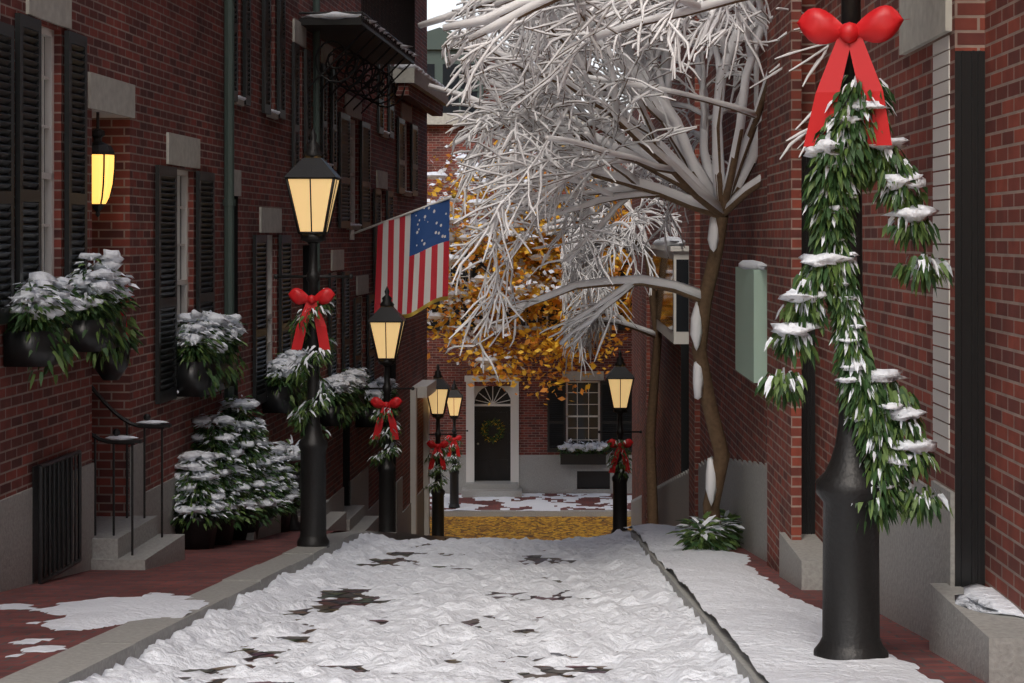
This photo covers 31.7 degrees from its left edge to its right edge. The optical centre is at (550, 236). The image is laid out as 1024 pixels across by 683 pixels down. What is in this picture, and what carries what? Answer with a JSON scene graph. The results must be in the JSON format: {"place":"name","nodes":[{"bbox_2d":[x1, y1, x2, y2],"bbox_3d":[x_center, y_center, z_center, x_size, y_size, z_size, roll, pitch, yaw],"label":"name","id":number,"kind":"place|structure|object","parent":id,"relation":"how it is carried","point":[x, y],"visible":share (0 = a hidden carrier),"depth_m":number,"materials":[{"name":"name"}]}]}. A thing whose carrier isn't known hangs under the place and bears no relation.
{"place":"outdoors","nodes":[
{"label":"outdoors","id":0,"kind":"place"},
{"bbox_2d":[178,517,630,682],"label":"road cobbles","id":1,"kind":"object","parent":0,"point":[549,528],"visible":0.01,"depth_m":16.19,"materials":[{"name":"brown stone"}]},
{"bbox_2d":[427,0,631,112],"label":"sky","id":2,"kind":"structure","parent":0,"point":[435,8],"materials":[{"name":"white"}]},
{"label":"ground","id":3,"kind":"structure","parent":0,"visible":0},
{"bbox_2d":[0,0,447,595],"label":"terrace","id":4,"kind":"structure","parent":3,"relation":"on","point":[160,82],"depth_m":15.81,"materials":[{"name":"brick"}]},
{"bbox_2d":[92,112,115,216],"bbox_3d":[-3.430,-0.547,13.629,0.260,0.795,0.259,0,0,0],"label":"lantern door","id":5,"kind":"structure","parent":4,"relation":"on","point":[103,165],"depth_m":13.55,"materials":[{"name":"glass"}]},
{"bbox_2d":[0,0,417,403],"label":"shutters","id":6,"kind":"object","parent":4,"relation":"attached to","point":[28,144],"visible":0.75,"depth_m":15.42,"materials":[{"name":"grey paint"}]},
{"bbox_2d":[177,95,411,396],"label":"snow sills","id":7,"kind":"structure","parent":4,"relation":"on","point":[279,112],"depth_m":19.82,"materials":[{"name":"white snow"}]},
{"bbox_2d":[299,0,414,113],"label":"iron balcony","id":8,"kind":"object","parent":4,"relation":"on","point":[362,41],"visible":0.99,"depth_m":23.34,"materials":[{"name":"black metal"}]},
{"bbox_2d":[302,11,443,86],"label":"roof snow","id":9,"kind":"structure","parent":8,"relation":"on","point":[335,15],"depth_m":22.29,"materials":[{"name":"white snow"}]},
{"bbox_2d":[349,194,455,317],"bbox_3d":[-2.065,0.326,24.780,1.535,1.842,0.220,0,0,12],"label":"flag","id":10,"kind":"object","parent":4,"relation":"attached to","point":[412,266],"visible":0.93,"depth_m":24.77,"materials":[{"name":"fabric"}]},
{"bbox_2d":[427,27,521,112],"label":"building","id":11,"kind":"structure","parent":3,"relation":"on","point":[438,70],"depth_m":69.17,"materials":[{"name":"brick"}]},
{"bbox_2d":[0,494,985,682],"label":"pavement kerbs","id":12,"kind":"structure","parent":3,"relation":"on","point":[233,570],"depth_m":11.11,"materials":[{"name":"stone"}]},
{"bbox_2d":[91,385,378,569],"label":"front steps","id":13,"kind":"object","parent":12,"relation":"on","point":[131,542],"depth_m":13.90,"materials":[{"name":"stone"}]},
{"bbox_2d":[273,128,352,547],"bbox_3d":[-2.100,0.889,15.891,0.710,3.700,0.520,0,0,0],"label":"lamp","id":14,"kind":"object","parent":12,"relation":"on","point":[313,178],"visible":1,"depth_m":15.79,"materials":[{"name":"metal"}]},
{"bbox_2d":[3,249,744,551],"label":"planter greens","id":15,"kind":"object","parent":12,"relation":"on","point":[262,483],"visible":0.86,"depth_m":15.61,"materials":[{"name":"green plant"}]},
{"bbox_2d":[359,287,414,531],"bbox_3d":[-2.100,2.251,23.053,0.710,3.240,0.539,0,0,0],"label":"lamp","id":16,"kind":"object","parent":12,"relation":"on","point":[386,321],"visible":0.98,"depth_m":22.95,"materials":[{"name":"metal"}]},
{"bbox_2d":[69,529,749,682],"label":"snow road","id":17,"kind":"structure","parent":12,"relation":"on","point":[641,619],"depth_m":10.22,"materials":[{"name":"white snow"}]},
{"bbox_2d":[424,365,456,539],"bbox_3d":[-2.100,4.004,33.465,0.710,3.290,0.492,0,0,0],"label":"lamp","id":18,"kind":"object","parent":12,"relation":"on","point":[438,399],"visible":0.99,"depth_m":33.34,"materials":[{"name":"metal"}]},
{"bbox_2d":[0,493,943,682],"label":"snow pavements","id":19,"kind":"structure","parent":12,"relation":"on","point":[773,631],"depth_m":9.89,"materials":[{"name":"white snow"}]},
{"bbox_2d":[440,379,467,508],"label":"lamp","id":20,"kind":"object","parent":19,"relation":"on","point":[455,399],"visible":0.93,"depth_m":45.49,"materials":[{"name":"metal"}]},
{"bbox_2d":[428,0,828,538],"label":"snowy tree","id":21,"kind":"object","parent":19,"relation":"on","point":[707,187],"visible":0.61,"depth_m":14.46,"materials":[{"name":"white plant"}]},
{"bbox_2d":[754,0,953,659],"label":"lamp","id":22,"kind":"object","parent":19,"relation":"on","point":[877,459],"visible":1,"depth_m":7.69,"materials":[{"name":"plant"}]},
{"bbox_2d":[427,125,631,405],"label":"yellow tree","id":23,"kind":"object","parent":12,"relation":"on","point":[526,287],"visible":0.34,"depth_m":45.25,"materials":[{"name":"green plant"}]},
{"bbox_2d":[546,112,681,523],"bbox_3d":[0.961,1.070,24.976,2.072,6.292,4.373,0,0,0],"label":"snowy tree","id":24,"kind":"object","parent":12,"relation":"on","point":[628,238],"visible":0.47,"depth_m":24.99,"materials":[{"name":"white plant"}]},
{"bbox_2d":[598,350,641,532],"bbox_3d":[1.100,3.277,28.697,0.710,2.960,0.498,0,0,0],"label":"lamp","id":25,"kind":"object","parent":12,"relation":"on","point":[620,377],"visible":0.98,"depth_m":28.59,"materials":[{"name":"metal"}]},
{"bbox_2d":[427,113,631,496],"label":"brick building","id":26,"kind":"structure","parent":3,"relation":"on","point":[517,460],"depth_m":48.20,"materials":[{"name":"brick"}]},
{"bbox_2d":[427,250,631,451],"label":"window shutters","id":27,"kind":"object","parent":26,"relation":"attached to","point":[556,421],"visible":0.17,"depth_m":48.15,"materials":[{"name":"grey paint"}]},
{"bbox_2d":[479,419,609,464],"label":"window box wreath","id":28,"kind":"object","parent":26,"relation":"attached to","point":[586,457],"visible":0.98,"depth_m":47.94,"materials":[{"name":"green plant"}]},
{"bbox_2d":[631,0,1023,682],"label":"wall","id":29,"kind":"structure","parent":3,"relation":"on","point":[951,74],"depth_m":9.37,"materials":[{"name":"brick"}]},
{"bbox_2d":[418,0,747,106],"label":"snowy branches","id":30,"kind":"object","parent":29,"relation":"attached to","point":[508,16],"visible":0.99,"depth_m":11.22,"materials":[{"name":"white plant"}]},
{"bbox_2d":[653,236,1023,616],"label":"snow","id":31,"kind":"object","parent":29,"relation":"on","point":[981,598],"visible":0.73,"depth_m":7.87,"materials":[{"name":"white snow"}]}
]}

